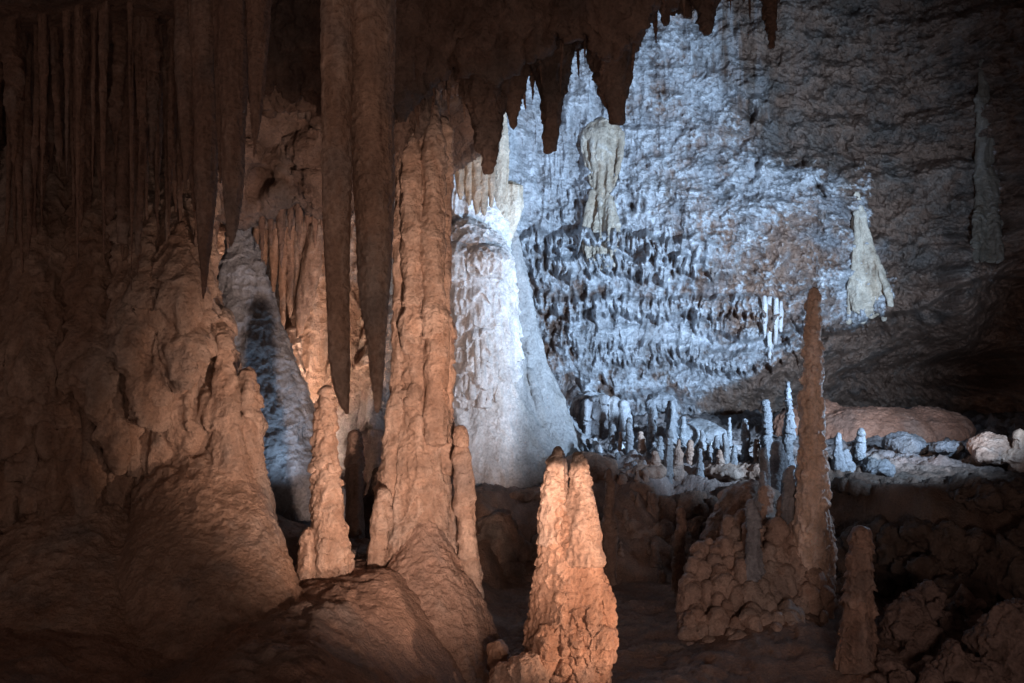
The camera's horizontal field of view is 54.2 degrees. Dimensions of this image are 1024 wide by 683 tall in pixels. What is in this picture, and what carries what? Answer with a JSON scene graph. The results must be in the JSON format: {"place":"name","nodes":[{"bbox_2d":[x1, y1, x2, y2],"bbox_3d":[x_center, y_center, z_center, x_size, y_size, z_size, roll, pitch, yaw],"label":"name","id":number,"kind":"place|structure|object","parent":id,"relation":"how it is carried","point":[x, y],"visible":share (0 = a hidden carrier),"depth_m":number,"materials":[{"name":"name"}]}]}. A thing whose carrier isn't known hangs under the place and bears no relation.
{"place":"outdoors","nodes":[
{"label":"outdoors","id":0,"kind":"place"},
{"bbox_2d":[216,96,480,230],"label":"wall","id":1,"kind":"structure","parent":0,"point":[283,167],"depth_m":7.05,"materials":[{"name":"stone"}]},
{"bbox_2d":[269,228,277,291],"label":"stalactite","id":2,"kind":"object","parent":1,"relation":"hanging from","point":[273,256],"visible":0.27,"depth_m":7.87},
{"bbox_2d":[276,208,286,267],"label":"stalactite","id":3,"kind":"object","parent":1,"relation":"hanging from","point":[281,219],"visible":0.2,"depth_m":7.28,"materials":[{"name":"stone"}]},
{"bbox_2d":[278,227,286,328],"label":"stalactite","id":4,"kind":"object","parent":1,"relation":"hanging from","point":[282,282],"visible":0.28,"depth_m":7.87},
{"bbox_2d":[286,225,294,317],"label":"stalactite","id":5,"kind":"object","parent":1,"relation":"hanging from","point":[290,268],"visible":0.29,"depth_m":7.87},
{"bbox_2d":[293,219,302,311],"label":"stalactite","id":6,"kind":"object","parent":1,"relation":"hanging from","point":[297,259],"visible":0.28,"depth_m":7.86},
{"bbox_2d":[295,224,322,337],"bbox_3d":[-1.593,-0.481,7.849,0.221,0.905,0.165,0,0,0],"label":"drapery","id":7,"kind":"object","parent":1,"relation":"hanging from","point":[311,265],"visible":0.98,"depth_m":7.80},
{"bbox_2d":[465,162,471,205],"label":"stalactite","id":8,"kind":"object","parent":1,"relation":"hanging from","point":[468,180],"visible":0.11,"depth_m":9.25},
{"bbox_2d":[471,156,480,213],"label":"stalactite","id":9,"kind":"object","parent":1,"relation":"hanging from","point":[476,181],"visible":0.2,"depth_m":9.24},
{"bbox_2d":[479,156,487,215],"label":"stalactite","id":10,"kind":"object","parent":1,"relation":"hanging from","point":[483,203],"visible":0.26,"depth_m":9.26},
{"bbox_2d":[488,142,499,207],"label":"stalactite","id":11,"kind":"object","parent":1,"relation":"hanging from","point":[492,179],"visible":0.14,"depth_m":9.27},
{"bbox_2d":[0,0,744,131],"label":"cave ceiling","id":12,"kind":"structure","parent":0,"point":[494,43],"depth_m":5.10,"materials":[{"name":"stone"}]},
{"bbox_2d":[0,15,25,164],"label":"stalactite","id":13,"kind":"object","parent":12,"relation":"hanging from","point":[14,74],"visible":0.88,"depth_m":4.94,"materials":[{"name":"stone"}]},
{"bbox_2d":[14,29,28,273],"bbox_3d":[-2.547,-1.362,5.184,0.115,2.019,0.138,0,0,-13],"label":"stalactite","id":14,"kind":"object","parent":12,"relation":"hanging from","point":[18,164],"visible":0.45,"depth_m":5.18,"materials":[{"name":"stone"}]},
{"bbox_2d":[22,42,33,257],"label":"stalactite","id":15,"kind":"object","parent":12,"relation":"hanging from","point":[28,182],"visible":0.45,"depth_m":5.34,"materials":[{"name":"stone"}]},
{"bbox_2d":[31,24,39,211],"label":"stalactite","id":16,"kind":"object","parent":12,"relation":"hanging from","point":[35,137],"visible":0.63,"depth_m":5.07,"materials":[{"name":"stone"}]},
{"bbox_2d":[32,45,49,225],"bbox_3d":[-2.569,-1.496,5.434,0.148,1.743,0.172,0,0,12],"label":"stalactite","id":17,"kind":"object","parent":12,"relation":"hanging from","point":[46,169],"visible":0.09,"depth_m":5.40,"materials":[{"name":"stone"}]},
{"bbox_2d":[37,13,48,195],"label":"stalactite","id":18,"kind":"object","parent":12,"relation":"hanging from","point":[43,37],"visible":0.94,"depth_m":4.91,"materials":[{"name":"stone"}]},
{"bbox_2d":[47,55,54,157],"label":"stalactite","id":19,"kind":"object","parent":12,"relation":"hanging from","point":[50,117],"visible":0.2,"depth_m":5.57,"materials":[{"name":"stone"}]},
{"bbox_2d":[49,27,62,179],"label":"stalactite","id":20,"kind":"object","parent":12,"relation":"hanging from","point":[54,61],"visible":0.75,"depth_m":5.06,"materials":[{"name":"stone"}]},
{"bbox_2d":[59,48,64,160],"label":"stalactite","id":21,"kind":"object","parent":12,"relation":"hanging from","point":[62,84],"visible":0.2,"depth_m":5.45,"materials":[{"name":"stone"}]},
{"bbox_2d":[62,10,70,174],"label":"stalactite","id":22,"kind":"object","parent":12,"relation":"hanging from","point":[66,18],"visible":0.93,"depth_m":4.87,"materials":[{"name":"stone"}]},
{"bbox_2d":[69,39,75,225],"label":"stalactite","id":23,"kind":"object","parent":12,"relation":"hanging from","point":[72,148],"visible":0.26,"depth_m":5.29,"materials":[{"name":"stone"}]},
{"bbox_2d":[74,4,82,275],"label":"stalactite","id":24,"kind":"object","parent":12,"relation":"hanging from","point":[78,17],"visible":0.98,"depth_m":4.83,"materials":[{"name":"stone"}]},
{"bbox_2d":[71,15,90,226],"bbox_3d":[-2.144,-1.469,5.006,0.142,1.798,0.172,0,0,34],"label":"stalactite","id":25,"kind":"object","parent":12,"relation":"hanging from","point":[86,37],"visible":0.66,"depth_m":4.99,"materials":[{"name":"stone"}]},
{"bbox_2d":[75,136,95,211],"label":"stalactite","id":26,"kind":"object","parent":12,"relation":"hanging from","point":[87,192],"visible":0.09,"depth_m":5.65,"materials":[{"name":"stone"}]},
{"bbox_2d":[85,39,98,168],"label":"stalactite","id":27,"kind":"object","parent":12,"relation":"hanging from","point":[88,119],"visible":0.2,"depth_m":5.34,"materials":[{"name":"stone"}]},
{"bbox_2d":[90,7,97,187],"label":"stalactite","id":28,"kind":"object","parent":12,"relation":"hanging from","point":[94,23],"visible":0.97,"depth_m":4.85,"materials":[{"name":"stone"}]},
{"bbox_2d":[95,67,101,189],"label":"stalactite","id":29,"kind":"object","parent":12,"relation":"hanging from","point":[97,136],"visible":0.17,"depth_m":5.41,"materials":[{"name":"stone"}]},
{"bbox_2d":[98,1,109,265],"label":"stalactite","id":30,"kind":"object","parent":12,"relation":"hanging from","point":[103,21],"visible":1,"depth_m":4.84,"materials":[{"name":"stone"}]},
{"bbox_2d":[105,52,116,257],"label":"stalactite","id":31,"kind":"object","parent":12,"relation":"hanging from","point":[111,179],"visible":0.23,"depth_m":5.59,"materials":[{"name":"stone"}]},
{"bbox_2d":[107,21,127,160],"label":"stalactite","id":32,"kind":"object","parent":12,"relation":"hanging from","point":[119,31],"visible":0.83,"depth_m":5.11,"materials":[{"name":"stone"}]},
{"bbox_2d":[115,46,135,265],"bbox_3d":[-2.091,-1.390,5.443,0.198,1.966,0.252,0,0,-32],"label":"stalactite","id":33,"kind":"object","parent":12,"relation":"hanging from","point":[122,195],"visible":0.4,"depth_m":5.42,"materials":[{"name":"stone"}]},
{"bbox_2d":[127,1,133,290],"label":"stalactite","id":34,"kind":"object","parent":12,"relation":"hanging from","point":[130,17],"visible":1,"depth_m":4.84,"materials":[{"name":"stone"}]},
{"bbox_2d":[133,85,138,233],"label":"stalactite","id":35,"kind":"object","parent":12,"relation":"hanging from","point":[136,138],"visible":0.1,"depth_m":5.47,"materials":[{"name":"stone"}]},
{"bbox_2d":[133,16,147,274],"bbox_3d":[-1.889,-1.343,5.087,0.124,2.062,0.098,0,0,-41],"label":"stalactite","id":36,"kind":"object","parent":12,"relation":"hanging from","point":[140,25],"visible":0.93,"depth_m":5.08,"materials":[{"name":"stone"}]},
{"bbox_2d":[145,17,162,163],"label":"stalactite","id":37,"kind":"object","parent":12,"relation":"hanging from","point":[153,59],"visible":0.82,"depth_m":5.09,"materials":[{"name":"stone"}]},
{"bbox_2d":[153,57,162,212],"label":"stalactite","id":38,"kind":"object","parent":12,"relation":"hanging from","point":[160,133],"visible":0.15,"depth_m":5.63,"materials":[{"name":"stone"}]},
{"bbox_2d":[154,25,162,244],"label":"stalactite","id":39,"kind":"object","parent":12,"relation":"hanging from","point":[156,156],"visible":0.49,"depth_m":5.19,"materials":[{"name":"stone"}]},
{"bbox_2d":[163,96,170,244],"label":"stalactite","id":40,"kind":"object","parent":12,"relation":"hanging from","point":[166,226],"visible":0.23,"depth_m":5.46,"materials":[{"name":"stone"}]},
{"bbox_2d":[161,35,176,211],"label":"stalactite","id":41,"kind":"object","parent":12,"relation":"hanging from","point":[164,59],"visible":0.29,"depth_m":5.38,"materials":[{"name":"stone"}]},
{"bbox_2d":[166,19,174,231],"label":"stalactite","id":42,"kind":"object","parent":12,"relation":"hanging from","point":[170,23],"visible":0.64,"depth_m":5.14,"materials":[{"name":"stone"}]},
{"bbox_2d":[176,103,183,221],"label":"stalactite","id":43,"kind":"object","parent":12,"relation":"hanging from","point":[179,202],"visible":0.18,"depth_m":5.50,"materials":[{"name":"stone"}]},
{"bbox_2d":[173,0,194,188],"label":"stalactite","id":44,"kind":"object","parent":12,"relation":"hanging from","point":[183,68],"visible":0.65,"depth_m":4.75,"materials":[{"name":"stone"}]},
{"bbox_2d":[188,0,217,298],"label":"stalactite","id":45,"kind":"object","parent":12,"relation":"hanging from","point":[201,40],"visible":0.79,"depth_m":4.55,"materials":[{"name":"stone"}]},
{"bbox_2d":[212,0,221,182],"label":"stalactite","id":46,"kind":"object","parent":12,"relation":"hanging from","point":[216,78],"visible":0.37,"depth_m":4.47,"materials":[{"name":"stone"}]},
{"bbox_2d":[217,0,248,246],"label":"stalactite","id":47,"kind":"object","parent":12,"relation":"hanging from","point":[232,54],"visible":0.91,"depth_m":4.25,"materials":[{"name":"stone"}]},
{"bbox_2d":[246,0,271,156],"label":"stalactite","id":48,"kind":"object","parent":12,"relation":"hanging from","point":[258,19],"visible":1,"depth_m":4.17,"materials":[{"name":"stone"}]},
{"bbox_2d":[320,0,354,413],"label":"stalactite","id":49,"kind":"object","parent":12,"relation":"hanging from","point":[336,36],"visible":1,"depth_m":3.36,"materials":[{"name":"stone"}]},
{"bbox_2d":[351,0,396,412],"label":"stalactite","id":50,"kind":"object","parent":12,"relation":"hanging from","point":[372,91],"visible":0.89,"depth_m":3.44,"materials":[{"name":"stone"}]},
{"bbox_2d":[394,98,426,166],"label":"stalactite","id":51,"kind":"object","parent":12,"relation":"hanging from","point":[403,131],"visible":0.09,"depth_m":5.56,"materials":[{"name":"stone"}]},
{"bbox_2d":[414,84,437,142],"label":"stalactite","id":52,"kind":"object","parent":12,"relation":"hanging from","point":[425,120],"visible":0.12,"depth_m":5.67,"materials":[{"name":"stone"}]},
{"bbox_2d":[454,66,510,174],"bbox_3d":[-0.165,-1.494,5.700,0.448,1.084,0.410,0,0,0],"label":"stalactite","id":53,"kind":"object","parent":12,"relation":"hanging from","point":[485,104],"visible":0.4,"depth_m":5.64,"materials":[{"name":"stone"}]},
{"bbox_2d":[506,63,530,129],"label":"stalactite","id":54,"kind":"object","parent":12,"relation":"hanging from","point":[517,88],"visible":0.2,"depth_m":5.85,"materials":[{"name":"stone"}]},
{"bbox_2d":[530,36,576,153],"bbox_3d":[0.217,-1.607,5.695,0.393,1.087,0.392,0,0,0],"label":"stalactite","id":55,"kind":"object","parent":12,"relation":"hanging from","point":[551,98],"visible":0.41,"depth_m":5.65,"materials":[{"name":"stone"}]},
{"bbox_2d":[583,35,632,125],"bbox_3d":[0.554,-1.788,5.701,0.473,1.109,0.499,0,0,0],"label":"stalactite","id":56,"kind":"object","parent":12,"relation":"hanging from","point":[612,89],"visible":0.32,"depth_m":5.64,"materials":[{"name":"stone"}]},
{"bbox_2d":[689,0,718,35],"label":"stalactite","id":57,"kind":"object","parent":12,"relation":"hanging from","point":[706,12],"visible":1,"depth_m":5.76,"materials":[{"name":"stone"}]},
{"bbox_2d":[759,0,779,49],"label":"stalactite","id":58,"kind":"object","parent":12,"relation":"hanging from","point":[769,13],"visible":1,"depth_m":5.78,"materials":[{"name":"stone"}]},
{"bbox_2d":[0,407,1023,682],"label":"cave floor","id":59,"kind":"structure","parent":0,"point":[362,623],"depth_m":6.16,"materials":[{"name":"stone"}]},
{"bbox_2d":[0,110,303,660],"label":"flowstone mound","id":60,"kind":"object","parent":59,"relation":"on","point":[137,504],"visible":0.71,"depth_m":5.35,"materials":[{"name":"stone"}]},
{"bbox_2d":[217,227,345,525],"bbox_3d":[-1.661,0.667,7.608,1.445,3.180,1.000,0,0,0],"label":"flowstone mound","id":61,"kind":"object","parent":59,"relation":"on","point":[263,344],"visible":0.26,"depth_m":7.36,"materials":[{"name":"stone"}]},
{"bbox_2d":[286,326,310,397],"bbox_3d":[-1.784,0.540,8.299,0.299,1.337,0.260,0,0,0],"label":"stalagmite","id":62,"kind":"object","parent":59,"relation":"on","point":[296,343],"visible":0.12,"depth_m":8.25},
{"bbox_2d":[295,527,315,584],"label":"stalagmite","id":63,"kind":"object","parent":59,"relation":"on","point":[305,571],"visible":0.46,"depth_m":5.50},
{"bbox_2d":[307,385,354,579],"bbox_3d":[-0.996,0.993,5.608,0.316,1.495,0.308,0,0,0],"label":"stalagmite","id":64,"kind":"object","parent":59,"relation":"on","point":[335,556],"visible":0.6,"depth_m":5.53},
{"bbox_2d":[285,202,394,494],"bbox_3d":[-1.549,0.306,9.200,1.303,3.994,1.289,0,0,0],"label":"flowstone mound","id":65,"kind":"object","parent":59,"relation":"on","point":[365,419],"visible":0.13,"depth_m":8.78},
{"bbox_2d":[344,430,365,538],"bbox_3d":[-1.072,1.137,6.801,0.179,1.075,0.189,0,0,0],"label":"stalagmite","id":66,"kind":"object","parent":59,"relation":"on","point":[354,463],"visible":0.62,"depth_m":6.75,"materials":[{"name":"stone"}]},
{"bbox_2d":[363,467,377,538],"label":"stalagmite","id":67,"kind":"object","parent":59,"relation":"on","point":[368,499],"visible":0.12,"depth_m":6.82,"materials":[{"name":"stone"}]},
{"bbox_2d":[366,89,500,682],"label":"stone column","id":68,"kind":"structure","parent":59,"relation":"on","point":[423,537],"depth_m":5.81,"materials":[{"name":"stone"}]},
{"bbox_2d":[450,175,580,487],"bbox_3d":[-0.128,0.230,9.973,2.236,4.964,2.026,0,0,0],"label":"flowstone mound","id":69,"kind":"object","parent":59,"relation":"on","point":[512,414],"visible":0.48,"depth_m":9.54,"materials":[{"name":"stone"}]},
{"bbox_2d":[495,112,509,219],"bbox_3d":[-0.128,-1.773,10.199,0.188,1.326,0.206,0,0,-17],"label":"stalagmite","id":70,"kind":"object","parent":69,"relation":"attached to","point":[501,197],"visible":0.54,"depth_m":10.13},
{"bbox_2d":[507,180,523,240],"bbox_3d":[-0.016,-1.300,10.292,0.272,0.720,0.261,0,0,42],"label":"drapery","id":71,"kind":"object","parent":69,"relation":"attached to","point":[515,199],"visible":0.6,"depth_m":10.21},
{"bbox_2d":[486,446,618,682],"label":"stalagmite","id":72,"kind":"object","parent":59,"relation":"on","point":[570,631],"visible":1,"depth_m":4.88,"materials":[{"name":"stone"}]},
{"bbox_2d":[569,390,633,442],"bbox_3d":[1.021,0.897,11.362,0.745,0.675,0.759,0,0,0],"label":"flowstone mound","id":73,"kind":"object","parent":59,"relation":"on","point":[593,413],"visible":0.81,"depth_m":11.04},
{"bbox_2d":[601,468,618,584],"bbox_3d":[0.794,1.573,8.203,0.163,1.079,0.162,0,0,0],"label":"stalagmite","id":74,"kind":"object","parent":59,"relation":"on","point":[610,533],"visible":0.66,"depth_m":8.16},
{"bbox_2d":[646,407,656,451],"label":"stalagmite","id":75,"kind":"object","parent":59,"relation":"on","point":[651,428],"visible":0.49,"depth_m":10.37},
{"bbox_2d":[645,392,678,437],"bbox_3d":[1.675,0.876,11.192,0.391,0.627,0.379,0,0,0],"label":"flowstone mound","id":76,"kind":"object","parent":59,"relation":"on","point":[658,402],"visible":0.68,"depth_m":11.06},
{"bbox_2d":[671,506,687,591],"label":"stalagmite","id":77,"kind":"object","parent":59,"relation":"on","point":[679,561],"visible":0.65,"depth_m":7.86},
{"bbox_2d":[676,418,726,444],"bbox_3d":[2.075,1.027,11.158,0.590,0.327,0.648,0,0,0],"label":"flowstone mound","id":78,"kind":"object","parent":59,"relation":"on","point":[712,430],"visible":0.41,"depth_m":10.95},
{"bbox_2d":[476,459,1023,613],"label":"rock ledge","id":79,"kind":"object","parent":59,"relation":"on","point":[978,562],"visible":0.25,"depth_m":7.71,"materials":[{"name":"stone"}]},
{"bbox_2d":[566,451,619,482],"bbox_3d":[0.734,1.202,9.320,0.532,0.370,0.556,0,0,0],"label":"boulder","id":80,"kind":"object","parent":79,"relation":"on","point":[599,465],"visible":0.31,"depth_m":9.11,"materials":[{"name":"stone"}]},
{"bbox_2d":[664,429,673,483],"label":"stalagmite","id":81,"kind":"object","parent":79,"relation":"on","point":[669,454],"visible":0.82,"depth_m":9.27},
{"bbox_2d":[673,439,684,481],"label":"stalagmite","id":82,"kind":"object","parent":79,"relation":"on","point":[678,462],"visible":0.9,"depth_m":9.31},
{"bbox_2d":[740,419,750,461],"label":"stalagmite","id":83,"kind":"object","parent":79,"relation":"on","point":[745,434],"visible":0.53,"depth_m":9.37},
{"bbox_2d":[759,399,773,458],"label":"stalagmite","id":84,"kind":"object","parent":79,"relation":"on","point":[766,439],"visible":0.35,"depth_m":9.20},
{"bbox_2d":[782,381,796,472],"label":"stalagmite","id":85,"kind":"object","parent":79,"relation":"on","point":[789,436],"visible":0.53,"depth_m":8.87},
{"bbox_2d":[831,432,847,471],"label":"stalagmite","id":86,"kind":"object","parent":79,"relation":"on","point":[838,461],"visible":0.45,"depth_m":8.66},
{"bbox_2d":[857,457,895,476],"bbox_3d":[3.208,1.120,8.699,0.340,0.224,0.387,0,0,0],"label":"boulder","id":87,"kind":"object","parent":79,"relation":"on","point":[884,467],"visible":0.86,"depth_m":8.64,"materials":[{"name":"stone"}]},
{"bbox_2d":[906,579,954,633],"bbox_3d":[2.844,1.890,6.814,0.337,0.544,0.588,0,0,23],"label":"boulder","id":88,"kind":"object","parent":79,"relation":"on","point":[931,595],"visible":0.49,"depth_m":6.72,"materials":[{"name":"stone"}]},
{"bbox_2d":[945,584,986,630],"bbox_3d":[3.160,1.889,6.936,0.312,0.439,0.412,0,0,0],"label":"boulder","id":89,"kind":"object","parent":79,"relation":"on","point":[962,603],"visible":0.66,"depth_m":6.88,"materials":[{"name":"stone"}]},
{"bbox_2d":[675,479,838,645],"bbox_3d":[1.791,2.316,7.319,1.409,2.528,1.974,0,0,0],"label":"flowstone mound","id":90,"kind":"object","parent":59,"relation":"on","point":[718,594],"visible":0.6,"depth_m":6.88,"materials":[{"name":"stone"}]},
{"bbox_2d":[744,498,765,581],"bbox_3d":[1.652,1.529,6.906,0.202,0.889,0.222,0,0,0],"label":"stalagmite","id":91,"kind":"object","parent":90,"relation":"on","point":[755,569],"visible":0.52,"depth_m":6.86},
{"bbox_2d":[759,447,770,485],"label":"stalagmite","id":92,"kind":"object","parent":90,"relation":"on","point":[764,464],"visible":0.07,"depth_m":7.77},
{"bbox_2d":[769,441,784,491],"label":"stalagmite","id":93,"kind":"object","parent":90,"relation":"on","point":[776,459],"visible":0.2,"depth_m":7.96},
{"bbox_2d":[780,465,795,524],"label":"stalagmite","id":94,"kind":"object","parent":90,"relation":"on","point":[788,499],"visible":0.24,"depth_m":7.16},
{"bbox_2d":[791,287,837,590],"bbox_3d":[2.011,1.369,7.103,0.600,3.519,0.605,0,0,0],"label":"stalagmite","id":95,"kind":"object","parent":59,"relation":"on","point":[814,539],"visible":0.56,"depth_m":7.02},
{"bbox_2d":[832,525,879,674],"bbox_3d":[2.089,1.849,6.006,0.388,1.493,0.368,0,0,0],"label":"stalagmite","id":96,"kind":"object","parent":59,"relation":"on","point":[856,651],"visible":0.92,"depth_m":5.93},
{"bbox_2d":[854,428,866,464],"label":"stalagmite","id":97,"kind":"object","parent":59,"relation":"on","point":[860,447],"visible":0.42,"depth_m":8.87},
{"bbox_2d":[772,399,976,442],"bbox_3d":[4.264,1.187,11.801,2.404,1.016,1.444,0,0,0],"label":"flowstone mound","id":98,"kind":"object","parent":59,"relation":"on","point":[927,424],"visible":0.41,"depth_m":11.39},
{"bbox_2d":[867,647,917,682],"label":"boulder","id":99,"kind":"object","parent":59,"relation":"on","point":[891,667],"visible":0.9,"depth_m":5.81,"materials":[{"name":"stone"}]},
{"bbox_2d":[881,431,928,454],"bbox_3d":[3.902,1.016,9.875,0.443,0.256,0.479,0,0,0],"label":"boulder","id":100,"kind":"object","parent":59,"relation":"on","point":[902,442],"visible":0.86,"depth_m":9.76,"materials":[{"name":"stone"}]},
{"bbox_2d":[878,592,942,661],"bbox_3d":[2.550,1.995,6.458,0.534,0.767,0.580,0,0,0],"label":"boulder","id":101,"kind":"object","parent":59,"relation":"on","point":[908,627],"visible":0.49,"depth_m":6.25,"materials":[{"name":"stone"}]},
{"bbox_2d":[933,440,964,456],"bbox_3d":[4.201,1.027,9.611,0.270,0.168,0.434,0,0,28],"label":"boulder","id":102,"kind":"object","parent":59,"relation":"on","point":[950,448],"visible":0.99,"depth_m":9.48,"materials":[{"name":"stone"}]},
{"bbox_2d":[909,637,995,682],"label":"boulder","id":103,"kind":"object","parent":59,"relation":"on","point":[951,661],"visible":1,"depth_m":5.81,"materials":[{"name":"stone"}]},
{"bbox_2d":[966,431,1011,464],"bbox_3d":[4.400,0.987,9.189,0.466,0.314,0.552,0,0,0],"label":"boulder","id":104,"kind":"object","parent":59,"relation":"on","point":[988,447],"visible":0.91,"depth_m":9.05,"materials":[{"name":"stone"}]},
{"bbox_2d":[961,597,1023,682],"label":"boulder","id":105,"kind":"object","parent":59,"relation":"on","point":[993,638],"visible":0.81,"depth_m":5.87,"materials":[{"name":"stone"}]},
{"bbox_2d":[1001,429,1023,472],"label":"stalagmite","id":106,"kind":"object","parent":59,"relation":"on","point":[1013,457],"visible":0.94,"depth_m":8.95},
{"bbox_2d":[506,0,1023,417],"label":"cave wall","id":107,"kind":"structure","parent":0,"point":[751,163],"depth_m":15.02,"materials":[{"name":"stone"}]},
{"bbox_2d":[580,117,624,269],"bbox_3d":[1.383,-2.280,15.012,0.712,2.425,1.119,0,0,0],"label":"drapery","id":108,"kind":"object","parent":107,"relation":"attached to","point":[602,143],"visible":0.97,"depth_m":15.12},
{"bbox_2d":[846,191,893,324],"bbox_3d":[5.184,-1.221,14.471,0.669,1.955,0.481,0,0,24],"label":"flowstone cone","id":109,"kind":"object","parent":107,"relation":"attached to","point":[861,293],"visible":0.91,"depth_m":14.41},
{"bbox_2d":[970,59,1003,263],"bbox_3d":[6.664,-2.573,13.956,0.465,3.089,1.318,0,0,29],"label":"flowstone cone","id":110,"kind":"object","parent":107,"relation":"attached to","point":[986,243],"visible":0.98,"depth_m":14.18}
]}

